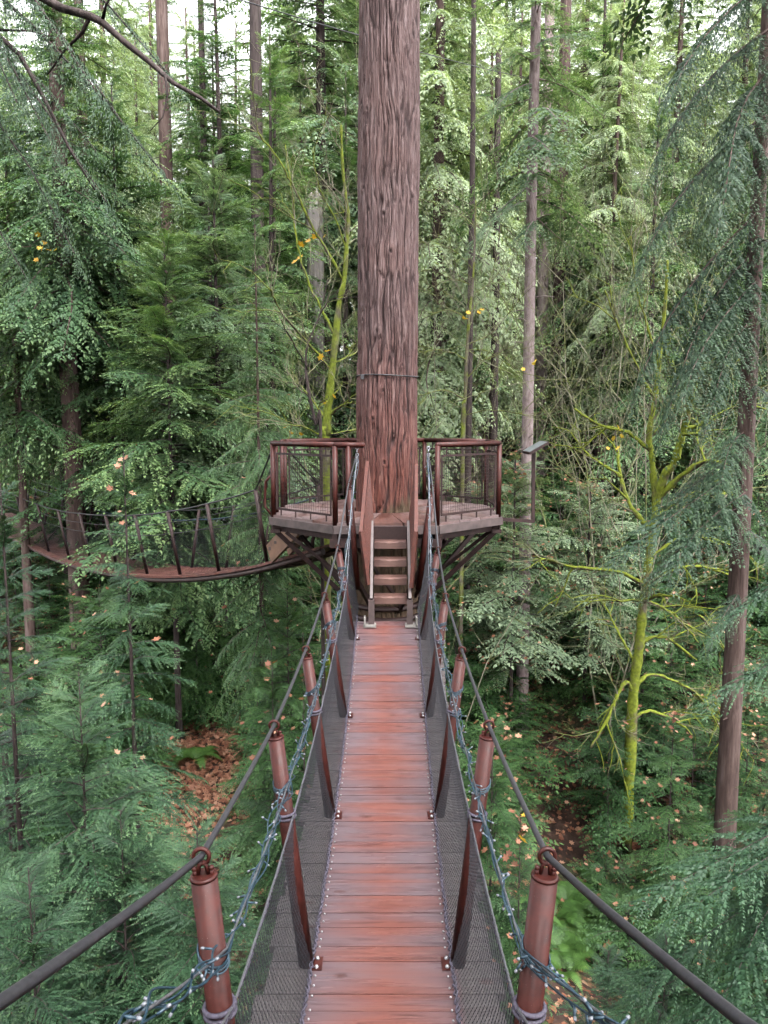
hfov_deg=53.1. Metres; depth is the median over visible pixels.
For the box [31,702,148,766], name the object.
conifer seedling
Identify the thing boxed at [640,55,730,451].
cedar tree
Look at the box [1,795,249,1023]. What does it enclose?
hemlock tree
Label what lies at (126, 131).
cedar tree
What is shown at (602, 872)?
conifer seedling
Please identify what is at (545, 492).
conifer seedling
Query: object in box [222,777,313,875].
conifer seedling
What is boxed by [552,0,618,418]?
cedar tree
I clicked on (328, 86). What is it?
fir tree
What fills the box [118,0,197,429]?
cedar tree
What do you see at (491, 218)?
bare maple
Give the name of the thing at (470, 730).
conifer seedling
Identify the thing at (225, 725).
conifer seedling
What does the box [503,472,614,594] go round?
conifer sapling
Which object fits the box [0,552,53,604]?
conifer seedling
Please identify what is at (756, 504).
conifer sapling
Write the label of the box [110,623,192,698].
conifer seedling
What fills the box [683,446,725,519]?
conifer sapling
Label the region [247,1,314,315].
fir tree
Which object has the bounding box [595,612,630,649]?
conifer seedling
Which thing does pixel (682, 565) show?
conifer sapling
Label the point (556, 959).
sword fern
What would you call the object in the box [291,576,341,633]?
conifer seedling
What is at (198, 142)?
hemlock tree
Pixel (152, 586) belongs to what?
conifer sapling
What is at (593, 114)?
cedar tree
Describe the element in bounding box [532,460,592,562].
conifer sapling
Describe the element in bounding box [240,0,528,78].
overhead wire
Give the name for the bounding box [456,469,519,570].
conifer sapling
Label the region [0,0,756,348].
sky
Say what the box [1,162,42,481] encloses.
hemlock tree
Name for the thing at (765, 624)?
conifer seedling
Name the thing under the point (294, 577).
conifer seedling
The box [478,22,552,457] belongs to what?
cedar tree
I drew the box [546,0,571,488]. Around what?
fir tree
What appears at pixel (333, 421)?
hemlock tree
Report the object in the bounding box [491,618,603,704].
conifer seedling
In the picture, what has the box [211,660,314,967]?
hemlock tree
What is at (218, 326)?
hemlock tree
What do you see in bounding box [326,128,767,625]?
bare maple
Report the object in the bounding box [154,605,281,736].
hemlock tree
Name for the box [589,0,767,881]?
fir tree
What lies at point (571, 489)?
conifer sapling
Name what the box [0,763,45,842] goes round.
conifer seedling
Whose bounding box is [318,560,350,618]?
conifer sapling
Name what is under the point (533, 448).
information sign
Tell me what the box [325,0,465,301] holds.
fir tree
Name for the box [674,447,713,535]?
conifer sapling
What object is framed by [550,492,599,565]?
conifer sapling
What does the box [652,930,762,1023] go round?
conifer seedling
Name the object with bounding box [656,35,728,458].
cedar tree
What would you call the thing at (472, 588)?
conifer sapling
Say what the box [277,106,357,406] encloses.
hemlock tree
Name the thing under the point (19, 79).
fir tree
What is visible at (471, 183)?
hemlock tree
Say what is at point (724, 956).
conifer seedling
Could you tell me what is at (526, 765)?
conifer seedling
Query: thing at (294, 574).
conifer sapling
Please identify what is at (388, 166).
douglas fir
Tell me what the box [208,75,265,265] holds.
cedar tree
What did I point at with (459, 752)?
conifer seedling
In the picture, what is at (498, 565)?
conifer sapling
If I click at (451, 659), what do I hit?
conifer sapling
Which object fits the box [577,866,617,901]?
sword fern
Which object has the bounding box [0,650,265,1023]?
hemlock tree
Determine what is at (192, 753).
sword fern
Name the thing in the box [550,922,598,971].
sword fern
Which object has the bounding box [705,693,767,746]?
conifer seedling
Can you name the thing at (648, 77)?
cedar tree
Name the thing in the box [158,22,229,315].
cedar tree
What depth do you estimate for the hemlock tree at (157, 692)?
20.91 m
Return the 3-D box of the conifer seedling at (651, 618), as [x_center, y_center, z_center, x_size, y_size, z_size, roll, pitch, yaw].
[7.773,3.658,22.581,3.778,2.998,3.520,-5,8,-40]
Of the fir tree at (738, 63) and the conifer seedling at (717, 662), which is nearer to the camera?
the conifer seedling at (717, 662)
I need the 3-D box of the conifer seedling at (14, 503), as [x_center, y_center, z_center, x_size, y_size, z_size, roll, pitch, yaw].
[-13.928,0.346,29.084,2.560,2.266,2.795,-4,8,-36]
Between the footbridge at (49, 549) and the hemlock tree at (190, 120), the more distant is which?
the hemlock tree at (190, 120)
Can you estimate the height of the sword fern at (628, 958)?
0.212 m
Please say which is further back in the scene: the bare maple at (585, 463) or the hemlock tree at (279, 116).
the hemlock tree at (279, 116)
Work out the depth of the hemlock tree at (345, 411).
32.74 m
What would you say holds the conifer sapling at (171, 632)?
on the ground
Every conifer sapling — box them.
[0,456,60,561]
[0,473,29,518]
[0,541,49,627]
[0,661,55,771]
[0,683,37,760]
[1,478,18,542]
[6,424,43,490]
[10,555,69,645]
[12,464,103,585]
[13,596,69,675]
[16,457,45,500]
[17,574,138,713]
[38,508,144,647]
[39,449,60,502]
[39,611,116,702]
[41,461,59,516]
[47,499,61,568]
[49,463,110,530]
[64,542,186,691]
[93,562,189,635]
[126,582,229,688]
[137,528,213,616]
[158,635,226,726]
[196,564,257,661]
[227,510,290,608]
[228,561,312,656]
[231,573,282,638]
[239,603,321,771]
[251,527,314,590]
[282,538,331,596]
[282,562,341,653]
[298,538,346,598]
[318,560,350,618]
[332,412,356,490]
[417,551,464,645]
[420,574,508,723]
[421,497,492,610]
[422,590,470,668]
[438,533,509,661]
[441,557,489,637]
[443,611,489,724]
[444,651,468,759]
[445,462,481,547]
[445,493,458,561]
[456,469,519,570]
[474,480,546,582]
[477,403,518,485]
[478,417,518,498]
[480,595,516,670]
[493,723,542,819]
[500,515,566,627]
[501,439,554,537]
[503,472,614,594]
[505,435,520,478]
[509,467,550,516]
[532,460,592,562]
[535,439,577,537]
[546,579,594,667]
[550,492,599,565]
[552,463,588,533]
[554,693,665,869]
[558,407,607,480]
[562,505,638,616]
[573,443,628,513]
[573,452,628,548]
[574,503,616,566]
[591,594,701,745]
[600,505,684,620]
[604,447,624,502]
[606,453,666,545]
[606,612,680,715]
[622,493,719,598]
[636,699,701,791]
[644,447,706,568]
[648,416,710,507]
[653,554,685,609]
[660,452,726,548]
[663,523,702,585]
[670,437,714,523]
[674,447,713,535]
[674,571,724,645]
[682,680,763,807]
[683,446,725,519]
[687,520,729,594]
[698,493,767,606]
[700,508,767,635]
[705,581,759,660]
[705,731,767,841]
[716,540,755,586]
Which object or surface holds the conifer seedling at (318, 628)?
on the ground
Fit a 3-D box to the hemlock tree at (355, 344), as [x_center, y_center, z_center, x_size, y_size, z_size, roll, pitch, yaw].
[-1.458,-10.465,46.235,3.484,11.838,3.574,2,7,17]
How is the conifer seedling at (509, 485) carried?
on the ground
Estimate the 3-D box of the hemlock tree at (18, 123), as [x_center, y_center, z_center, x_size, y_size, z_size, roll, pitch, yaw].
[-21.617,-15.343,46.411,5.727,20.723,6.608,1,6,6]
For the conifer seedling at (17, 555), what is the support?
on the ground
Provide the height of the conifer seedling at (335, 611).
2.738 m
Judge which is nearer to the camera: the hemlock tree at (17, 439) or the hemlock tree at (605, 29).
the hemlock tree at (17, 439)
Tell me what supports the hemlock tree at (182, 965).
on the ground
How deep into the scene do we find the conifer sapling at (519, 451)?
30.07 m
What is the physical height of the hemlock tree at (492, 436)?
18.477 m
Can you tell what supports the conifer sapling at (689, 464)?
on the ground
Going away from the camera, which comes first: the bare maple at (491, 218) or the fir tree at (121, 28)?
the bare maple at (491, 218)
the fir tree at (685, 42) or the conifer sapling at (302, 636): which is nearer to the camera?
the conifer sapling at (302, 636)
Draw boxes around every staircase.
[263,475,308,562]
[330,461,441,627]
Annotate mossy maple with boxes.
[185,2,429,686]
[484,149,767,857]
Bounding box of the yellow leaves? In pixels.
[33,232,623,842]
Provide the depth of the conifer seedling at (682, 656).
21.40 m
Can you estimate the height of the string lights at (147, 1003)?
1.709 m
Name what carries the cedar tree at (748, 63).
on the ground
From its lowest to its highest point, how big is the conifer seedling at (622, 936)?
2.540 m
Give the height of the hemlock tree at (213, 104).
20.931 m
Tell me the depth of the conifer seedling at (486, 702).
20.31 m
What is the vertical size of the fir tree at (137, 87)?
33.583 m
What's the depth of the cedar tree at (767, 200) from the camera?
33.07 m
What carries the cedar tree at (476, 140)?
on the ground
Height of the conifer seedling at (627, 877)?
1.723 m
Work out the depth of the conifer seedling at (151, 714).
18.77 m
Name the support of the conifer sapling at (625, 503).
on the ground
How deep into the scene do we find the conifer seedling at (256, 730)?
18.21 m
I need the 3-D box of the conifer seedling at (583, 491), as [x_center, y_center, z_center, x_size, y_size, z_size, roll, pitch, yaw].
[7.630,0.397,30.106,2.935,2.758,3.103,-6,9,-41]
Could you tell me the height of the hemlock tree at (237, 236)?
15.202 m
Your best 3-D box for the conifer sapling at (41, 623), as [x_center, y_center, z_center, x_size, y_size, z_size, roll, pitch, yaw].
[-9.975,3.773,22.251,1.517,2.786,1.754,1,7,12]
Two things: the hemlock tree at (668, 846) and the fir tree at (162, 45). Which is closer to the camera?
the hemlock tree at (668, 846)
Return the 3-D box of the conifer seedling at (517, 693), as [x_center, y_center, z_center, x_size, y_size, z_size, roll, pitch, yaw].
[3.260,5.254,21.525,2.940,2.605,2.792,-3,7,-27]
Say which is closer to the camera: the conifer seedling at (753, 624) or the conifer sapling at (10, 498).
the conifer seedling at (753, 624)
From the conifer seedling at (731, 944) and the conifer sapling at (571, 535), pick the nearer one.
the conifer seedling at (731, 944)
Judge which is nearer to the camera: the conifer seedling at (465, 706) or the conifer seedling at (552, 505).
the conifer seedling at (465, 706)
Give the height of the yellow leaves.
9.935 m
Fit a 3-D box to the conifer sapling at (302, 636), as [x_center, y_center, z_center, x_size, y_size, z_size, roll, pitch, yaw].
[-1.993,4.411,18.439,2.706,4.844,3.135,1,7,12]
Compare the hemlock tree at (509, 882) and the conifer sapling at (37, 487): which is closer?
the hemlock tree at (509, 882)
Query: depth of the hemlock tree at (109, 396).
20.97 m
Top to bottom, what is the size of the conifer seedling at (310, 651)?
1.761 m
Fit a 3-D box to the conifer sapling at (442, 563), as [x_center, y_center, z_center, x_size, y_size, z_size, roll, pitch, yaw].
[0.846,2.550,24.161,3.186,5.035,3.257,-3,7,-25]
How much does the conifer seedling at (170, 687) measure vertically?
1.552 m
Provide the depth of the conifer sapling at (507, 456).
33.71 m
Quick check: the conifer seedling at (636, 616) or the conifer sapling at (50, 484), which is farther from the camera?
the conifer sapling at (50, 484)
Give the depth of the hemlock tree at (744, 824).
12.94 m
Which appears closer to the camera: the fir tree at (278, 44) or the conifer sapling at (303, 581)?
the conifer sapling at (303, 581)
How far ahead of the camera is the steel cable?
11.63 m
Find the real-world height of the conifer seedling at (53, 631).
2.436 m
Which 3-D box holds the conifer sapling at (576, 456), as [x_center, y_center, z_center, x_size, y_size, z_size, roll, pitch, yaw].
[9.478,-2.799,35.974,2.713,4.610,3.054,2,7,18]
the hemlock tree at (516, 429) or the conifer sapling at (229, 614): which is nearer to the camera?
the conifer sapling at (229, 614)
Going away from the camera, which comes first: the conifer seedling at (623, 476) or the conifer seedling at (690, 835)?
the conifer seedling at (690, 835)
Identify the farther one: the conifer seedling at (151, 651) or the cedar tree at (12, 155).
the cedar tree at (12, 155)
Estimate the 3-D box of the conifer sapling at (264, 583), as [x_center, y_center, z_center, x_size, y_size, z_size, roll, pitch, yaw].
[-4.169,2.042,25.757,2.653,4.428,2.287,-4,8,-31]
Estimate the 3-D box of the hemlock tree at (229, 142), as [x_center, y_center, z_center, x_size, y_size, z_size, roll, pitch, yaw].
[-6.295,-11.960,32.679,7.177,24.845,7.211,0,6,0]
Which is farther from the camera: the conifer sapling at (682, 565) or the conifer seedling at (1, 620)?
the conifer sapling at (682, 565)
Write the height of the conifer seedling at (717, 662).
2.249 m
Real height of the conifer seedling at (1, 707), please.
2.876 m
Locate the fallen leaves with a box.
[0,394,767,1006]
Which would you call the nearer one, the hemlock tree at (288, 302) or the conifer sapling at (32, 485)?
the conifer sapling at (32, 485)
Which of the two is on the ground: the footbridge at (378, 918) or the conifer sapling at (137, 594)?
the conifer sapling at (137, 594)
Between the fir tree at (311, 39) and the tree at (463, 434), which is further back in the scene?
the fir tree at (311, 39)
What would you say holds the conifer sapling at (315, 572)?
on the ground
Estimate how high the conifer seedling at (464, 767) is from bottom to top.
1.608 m
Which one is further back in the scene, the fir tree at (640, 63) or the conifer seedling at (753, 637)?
the fir tree at (640, 63)
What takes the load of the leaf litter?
on the ground
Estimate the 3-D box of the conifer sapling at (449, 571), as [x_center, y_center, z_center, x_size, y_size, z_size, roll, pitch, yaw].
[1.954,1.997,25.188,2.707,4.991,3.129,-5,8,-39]
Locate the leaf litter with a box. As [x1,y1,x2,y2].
[9,513,767,1022]
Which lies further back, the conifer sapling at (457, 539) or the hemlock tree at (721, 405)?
the hemlock tree at (721, 405)
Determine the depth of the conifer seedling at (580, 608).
24.45 m
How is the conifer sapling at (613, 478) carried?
on the ground
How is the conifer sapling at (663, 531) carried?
on the ground
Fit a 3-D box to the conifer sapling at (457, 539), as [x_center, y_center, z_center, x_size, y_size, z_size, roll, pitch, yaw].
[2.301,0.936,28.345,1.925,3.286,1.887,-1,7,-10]
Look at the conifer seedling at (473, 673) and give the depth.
20.49 m
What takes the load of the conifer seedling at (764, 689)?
on the ground
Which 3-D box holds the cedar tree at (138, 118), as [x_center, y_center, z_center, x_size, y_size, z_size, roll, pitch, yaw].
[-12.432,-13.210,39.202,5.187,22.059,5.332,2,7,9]
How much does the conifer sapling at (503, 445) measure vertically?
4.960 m
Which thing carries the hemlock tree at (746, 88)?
on the ground
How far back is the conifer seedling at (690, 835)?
17.15 m
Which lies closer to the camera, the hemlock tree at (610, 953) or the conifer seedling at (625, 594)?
the hemlock tree at (610, 953)
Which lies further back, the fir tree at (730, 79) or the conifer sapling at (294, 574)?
the fir tree at (730, 79)
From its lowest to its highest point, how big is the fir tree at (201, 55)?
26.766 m
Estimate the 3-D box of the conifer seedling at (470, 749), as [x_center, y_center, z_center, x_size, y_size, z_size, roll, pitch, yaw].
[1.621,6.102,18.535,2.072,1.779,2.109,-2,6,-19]
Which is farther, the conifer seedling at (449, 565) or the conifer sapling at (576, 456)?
the conifer sapling at (576, 456)
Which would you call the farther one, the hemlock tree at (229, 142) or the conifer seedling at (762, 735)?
the hemlock tree at (229, 142)
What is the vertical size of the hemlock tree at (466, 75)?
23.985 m
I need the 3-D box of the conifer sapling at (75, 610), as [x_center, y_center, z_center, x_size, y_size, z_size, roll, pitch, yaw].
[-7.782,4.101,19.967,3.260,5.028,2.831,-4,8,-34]
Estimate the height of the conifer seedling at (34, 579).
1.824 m
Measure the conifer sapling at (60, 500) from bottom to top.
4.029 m
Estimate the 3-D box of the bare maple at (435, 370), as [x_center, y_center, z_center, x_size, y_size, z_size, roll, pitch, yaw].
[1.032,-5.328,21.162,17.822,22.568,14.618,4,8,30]
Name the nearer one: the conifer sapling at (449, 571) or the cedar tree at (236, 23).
the conifer sapling at (449, 571)
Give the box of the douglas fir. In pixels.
[353,0,419,620]
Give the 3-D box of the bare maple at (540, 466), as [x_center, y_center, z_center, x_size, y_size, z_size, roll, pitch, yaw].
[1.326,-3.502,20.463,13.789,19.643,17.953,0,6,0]
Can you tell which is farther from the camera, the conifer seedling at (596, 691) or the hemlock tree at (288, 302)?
the hemlock tree at (288, 302)
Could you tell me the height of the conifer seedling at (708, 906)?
2.682 m
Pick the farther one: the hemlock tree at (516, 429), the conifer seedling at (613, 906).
the hemlock tree at (516, 429)
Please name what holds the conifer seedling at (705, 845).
on the ground
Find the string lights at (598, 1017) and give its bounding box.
[424,456,629,1023]
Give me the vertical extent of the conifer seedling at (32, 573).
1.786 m
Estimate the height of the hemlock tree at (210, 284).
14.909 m
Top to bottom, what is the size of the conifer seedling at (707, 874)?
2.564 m
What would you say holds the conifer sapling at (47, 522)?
on the ground
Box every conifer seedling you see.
[0,491,49,516]
[0,537,57,591]
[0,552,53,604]
[0,559,51,600]
[0,617,23,661]
[0,625,23,668]
[0,691,45,773]
[0,732,151,838]
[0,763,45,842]
[0,769,154,843]
[0,887,97,1020]
[10,561,106,623]
[12,567,58,609]
[21,593,117,647]
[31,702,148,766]
[35,567,110,600]
[41,665,150,740]
[43,611,119,660]
[49,707,181,768]
[90,574,144,610]
[92,719,183,792]
[108,622,150,669]
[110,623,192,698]
[116,581,156,626]
[123,622,189,672]
[135,679,208,723]
[187,675,249,726]
[190,640,255,713]
[214,585,257,632]
[216,618,296,680]
[217,704,297,765]
[218,738,314,852]
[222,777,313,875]
[228,681,320,770]
[233,644,320,739]
[254,640,318,689]
[271,563,320,608]
[290,579,342,621]
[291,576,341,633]
[296,606,344,667]
[300,640,320,672]
[307,593,352,631]
[417,538,481,593]
[445,474,480,500]
[445,663,511,723]
[445,676,499,735]
[447,657,568,760]
[455,712,514,785]
[455,743,563,870]
[458,725,476,780]
[458,743,473,796]
[461,697,575,774]
[463,650,565,728]
[466,648,488,673]
[467,715,574,823]
[472,472,517,523]
[476,684,556,771]
[479,865,511,942]
[490,787,542,861]
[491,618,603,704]
[495,597,544,643]
[496,516,548,562]
[530,584,571,622]
[530,589,621,665]
[531,613,583,665]
[533,496,586,560]
[535,474,589,526]
[535,683,712,805]
[539,489,614,543]
[539,726,698,829]
[541,643,624,720]
[544,660,590,704]
[553,584,623,639]
[566,852,649,924]
[569,473,590,501]
[575,876,706,1023]
[576,583,717,666]
[583,517,653,575]
[586,884,656,952]
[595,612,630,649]
[596,579,662,615]
[597,646,750,756]
[604,860,668,895]
[607,461,650,502]
[607,492,662,540]
[608,553,675,598]
[613,723,759,842]
[614,881,731,999]
[617,601,663,645]
[624,615,747,706]
[626,835,746,929]
[634,804,737,883]
[650,590,712,648]
[650,606,699,662]
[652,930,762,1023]
[655,865,759,994]
[657,871,767,1002]
[659,834,737,893]
[663,623,767,686]
[675,682,719,732]
[681,936,764,1005]
[683,553,767,636]
[695,861,767,995]
[702,708,767,786]
[705,622,767,685]
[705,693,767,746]
[707,584,767,629]
[724,561,767,607]
[724,611,767,653]
[743,659,767,717]
[753,621,767,651]
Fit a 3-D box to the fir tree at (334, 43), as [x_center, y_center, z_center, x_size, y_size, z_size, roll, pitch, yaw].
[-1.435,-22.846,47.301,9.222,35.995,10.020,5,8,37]
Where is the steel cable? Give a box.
[355,374,418,378]
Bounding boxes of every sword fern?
[169,745,222,769]
[515,898,562,941]
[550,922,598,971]
[550,943,594,992]
[554,898,589,933]
[555,877,597,923]
[556,920,608,963]
[565,900,600,931]
[568,918,608,945]
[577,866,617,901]
[605,944,654,977]
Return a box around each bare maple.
[117,0,744,721]
[148,102,767,743]
[191,1,767,740]
[247,246,357,718]
[293,0,703,536]
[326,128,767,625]
[420,0,767,646]
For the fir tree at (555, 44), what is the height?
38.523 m
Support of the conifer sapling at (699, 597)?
on the ground
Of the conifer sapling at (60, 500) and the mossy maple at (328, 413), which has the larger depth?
the conifer sapling at (60, 500)
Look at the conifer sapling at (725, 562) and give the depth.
26.12 m
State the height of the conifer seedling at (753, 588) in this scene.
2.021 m
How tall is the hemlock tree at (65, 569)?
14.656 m
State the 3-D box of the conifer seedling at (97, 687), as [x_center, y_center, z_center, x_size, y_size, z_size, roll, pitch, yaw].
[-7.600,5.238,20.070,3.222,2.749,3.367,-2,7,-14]
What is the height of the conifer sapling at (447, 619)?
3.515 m
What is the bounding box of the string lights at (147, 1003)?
[117,459,358,1023]
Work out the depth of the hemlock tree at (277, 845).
11.41 m
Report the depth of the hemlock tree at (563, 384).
42.02 m
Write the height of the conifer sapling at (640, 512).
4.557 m
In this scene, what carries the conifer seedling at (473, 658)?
on the ground
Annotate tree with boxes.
[0,0,43,154]
[0,0,192,586]
[0,0,199,692]
[0,0,220,337]
[0,11,33,304]
[0,17,36,406]
[0,97,115,504]
[0,105,136,690]
[0,160,165,618]
[0,471,136,1019]
[0,636,158,908]
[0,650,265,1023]
[0,740,27,945]
[0,847,153,1023]
[1,71,226,661]
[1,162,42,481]
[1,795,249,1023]
[5,85,35,379]
[7,0,151,483]
[10,89,36,209]
[16,0,183,440]
[33,582,187,832]
[55,223,270,742]
[62,446,219,958]
[80,136,323,686]
[93,34,164,387]
[94,15,150,224]
[98,1,156,158]
[98,814,272,1023]
[110,18,190,411]
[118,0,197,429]
[120,0,189,272]
[120,609,237,731]
[141,0,316,504]
[141,2,230,439]
[153,65,247,413]
[154,0,180,463]
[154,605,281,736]
[157,30,268,431]
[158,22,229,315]
[161,168,253,503]
[176,82,277,417]
[182,15,267,424]
[186,29,351,617]
[190,0,210,475]
[199,164,249,420]
[200,215,320,792]
[202,47,344,492]
[205,0,421,459]
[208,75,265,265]
[211,581,329,872]
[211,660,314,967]
[234,696,321,992]
[241,95,297,411]
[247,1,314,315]
[248,61,301,358]
[249,0,269,533]
[262,0,303,146]
[264,39,355,405]
[268,234,305,410]
[274,2,315,106]
[276,216,344,489]
[277,66,357,496]
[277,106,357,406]
[284,0,358,424]
[298,30,352,346]
[306,220,356,453]
[308,2,356,321]
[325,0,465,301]
[333,0,550,582]
[335,5,445,273]
[340,261,357,427]
[348,1,517,490]
[349,153,590,717]
[417,4,482,366]
[418,1,535,480]
[418,4,483,425]
[429,6,548,498]
[445,168,534,496]
[446,0,611,733]
[452,2,558,294]
[455,451,581,732]
[457,0,476,646]
[459,713,564,1023]
[467,0,555,396]
[473,5,562,478]
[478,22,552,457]
[480,808,559,1023]
[481,48,501,590]
[499,478,671,716]
[501,0,670,496]
[511,0,591,243]
[520,0,651,463]
[534,0,554,504]
[534,60,579,434]
[544,0,676,532]
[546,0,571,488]
[546,174,587,452]
[547,0,647,481]
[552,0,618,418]
[553,943,649,1023]
[562,139,640,462]
[565,92,727,572]
[574,924,760,1023]
[577,0,677,285]
[589,0,670,229]
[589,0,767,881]
[605,0,747,507]
[608,710,724,1003]
[614,581,767,1023]
[636,0,732,378]
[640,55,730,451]
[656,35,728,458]
[661,112,716,286]
[663,0,767,496]
[680,11,767,474]
[689,193,766,458]
[690,754,767,1023]
[691,106,767,585]
[699,9,755,259]
[703,21,760,424]
[711,0,761,147]
[729,35,767,374]
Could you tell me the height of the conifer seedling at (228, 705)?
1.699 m
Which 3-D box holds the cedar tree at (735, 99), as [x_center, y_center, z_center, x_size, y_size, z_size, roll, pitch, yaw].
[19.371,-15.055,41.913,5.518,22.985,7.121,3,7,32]
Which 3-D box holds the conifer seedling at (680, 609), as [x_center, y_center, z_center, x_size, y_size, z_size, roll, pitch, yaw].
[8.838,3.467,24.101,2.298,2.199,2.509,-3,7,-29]
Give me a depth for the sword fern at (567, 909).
14.96 m
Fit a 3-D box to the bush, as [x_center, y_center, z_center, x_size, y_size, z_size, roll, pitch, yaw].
[2.868,2.346,22.299,3.527,6.606,3.388,0,6,0]
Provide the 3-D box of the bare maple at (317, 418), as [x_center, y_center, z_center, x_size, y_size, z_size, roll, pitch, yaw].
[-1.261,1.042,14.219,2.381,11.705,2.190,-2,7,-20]
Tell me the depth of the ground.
19.94 m
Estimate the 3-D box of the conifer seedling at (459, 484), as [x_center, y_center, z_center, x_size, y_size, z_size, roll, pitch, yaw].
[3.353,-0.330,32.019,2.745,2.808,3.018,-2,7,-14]
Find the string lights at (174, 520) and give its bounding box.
[30,487,315,523]
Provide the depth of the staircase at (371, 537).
10.16 m
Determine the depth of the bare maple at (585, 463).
20.58 m
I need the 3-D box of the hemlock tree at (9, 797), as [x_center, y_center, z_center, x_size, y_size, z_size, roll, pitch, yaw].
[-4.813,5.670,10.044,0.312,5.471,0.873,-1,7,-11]
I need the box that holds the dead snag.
[307,187,324,501]
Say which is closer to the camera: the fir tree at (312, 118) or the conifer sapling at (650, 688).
the conifer sapling at (650, 688)
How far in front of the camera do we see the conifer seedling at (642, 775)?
18.83 m
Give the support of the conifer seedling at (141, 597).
on the ground
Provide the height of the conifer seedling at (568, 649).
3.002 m
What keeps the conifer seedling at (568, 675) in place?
on the ground
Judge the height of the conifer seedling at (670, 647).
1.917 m
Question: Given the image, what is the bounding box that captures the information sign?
[503,441,549,522]
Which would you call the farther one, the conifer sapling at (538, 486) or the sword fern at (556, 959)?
the conifer sapling at (538, 486)
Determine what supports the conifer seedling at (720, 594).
on the ground
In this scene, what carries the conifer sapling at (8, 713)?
on the ground
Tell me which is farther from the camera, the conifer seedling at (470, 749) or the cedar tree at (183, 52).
the cedar tree at (183, 52)
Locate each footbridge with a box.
[0,446,757,1023]
[0,448,345,582]
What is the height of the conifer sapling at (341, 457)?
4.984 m
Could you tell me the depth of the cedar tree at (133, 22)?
33.60 m
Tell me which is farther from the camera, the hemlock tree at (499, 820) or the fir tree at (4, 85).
the fir tree at (4, 85)
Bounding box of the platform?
[269,438,502,620]
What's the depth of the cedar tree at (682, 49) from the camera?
30.14 m
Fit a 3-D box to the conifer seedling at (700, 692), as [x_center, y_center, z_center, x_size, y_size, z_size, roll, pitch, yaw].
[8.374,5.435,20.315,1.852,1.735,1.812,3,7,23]
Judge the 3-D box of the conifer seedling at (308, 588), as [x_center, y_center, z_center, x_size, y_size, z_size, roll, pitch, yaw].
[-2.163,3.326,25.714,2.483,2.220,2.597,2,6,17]
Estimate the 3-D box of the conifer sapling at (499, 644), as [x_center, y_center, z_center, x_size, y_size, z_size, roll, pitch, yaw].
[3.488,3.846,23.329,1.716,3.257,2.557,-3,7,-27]
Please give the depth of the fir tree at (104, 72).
24.96 m
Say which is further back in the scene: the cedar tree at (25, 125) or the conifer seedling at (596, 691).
the cedar tree at (25, 125)
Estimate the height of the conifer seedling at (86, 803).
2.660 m
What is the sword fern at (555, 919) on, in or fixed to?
on the ground
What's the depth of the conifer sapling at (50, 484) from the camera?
30.91 m
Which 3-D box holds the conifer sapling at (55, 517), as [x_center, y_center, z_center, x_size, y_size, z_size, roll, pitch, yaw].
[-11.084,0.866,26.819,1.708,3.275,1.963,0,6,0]
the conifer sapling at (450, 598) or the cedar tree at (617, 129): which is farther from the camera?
the cedar tree at (617, 129)
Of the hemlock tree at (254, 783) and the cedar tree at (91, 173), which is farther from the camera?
the cedar tree at (91, 173)
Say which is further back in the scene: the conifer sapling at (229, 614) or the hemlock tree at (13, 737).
the conifer sapling at (229, 614)
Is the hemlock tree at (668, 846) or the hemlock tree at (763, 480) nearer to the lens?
the hemlock tree at (668, 846)
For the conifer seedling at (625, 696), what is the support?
on the ground
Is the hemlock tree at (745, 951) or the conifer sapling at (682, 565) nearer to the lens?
the hemlock tree at (745, 951)
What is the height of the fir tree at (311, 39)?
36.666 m
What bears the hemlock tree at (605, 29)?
on the ground
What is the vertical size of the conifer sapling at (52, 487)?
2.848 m
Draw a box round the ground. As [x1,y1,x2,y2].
[0,368,767,1023]
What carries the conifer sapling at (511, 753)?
on the ground
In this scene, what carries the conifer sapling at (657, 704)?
on the ground
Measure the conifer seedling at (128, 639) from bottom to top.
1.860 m
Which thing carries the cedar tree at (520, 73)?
on the ground
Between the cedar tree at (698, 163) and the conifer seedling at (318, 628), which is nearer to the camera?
the conifer seedling at (318, 628)
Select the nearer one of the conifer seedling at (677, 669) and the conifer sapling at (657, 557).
the conifer seedling at (677, 669)
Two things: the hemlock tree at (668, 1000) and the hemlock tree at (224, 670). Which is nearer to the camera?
the hemlock tree at (668, 1000)
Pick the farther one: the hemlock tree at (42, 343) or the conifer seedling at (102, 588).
the hemlock tree at (42, 343)
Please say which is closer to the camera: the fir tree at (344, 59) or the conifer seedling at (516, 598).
the conifer seedling at (516, 598)
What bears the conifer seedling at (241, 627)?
on the ground
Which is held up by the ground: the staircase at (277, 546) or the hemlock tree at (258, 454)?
the hemlock tree at (258, 454)
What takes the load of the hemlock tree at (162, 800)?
on the ground
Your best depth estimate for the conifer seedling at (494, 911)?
12.52 m
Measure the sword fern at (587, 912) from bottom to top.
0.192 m
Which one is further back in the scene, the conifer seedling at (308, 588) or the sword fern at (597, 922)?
the conifer seedling at (308, 588)
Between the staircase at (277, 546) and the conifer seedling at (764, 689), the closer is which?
the staircase at (277, 546)
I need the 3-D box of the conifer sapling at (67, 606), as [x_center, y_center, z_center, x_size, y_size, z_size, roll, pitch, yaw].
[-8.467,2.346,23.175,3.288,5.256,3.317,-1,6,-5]
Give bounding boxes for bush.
[432,481,540,666]
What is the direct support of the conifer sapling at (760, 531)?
on the ground
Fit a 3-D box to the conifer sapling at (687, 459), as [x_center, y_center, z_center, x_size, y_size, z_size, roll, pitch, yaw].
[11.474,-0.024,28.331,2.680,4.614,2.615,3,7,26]
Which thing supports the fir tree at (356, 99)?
on the ground

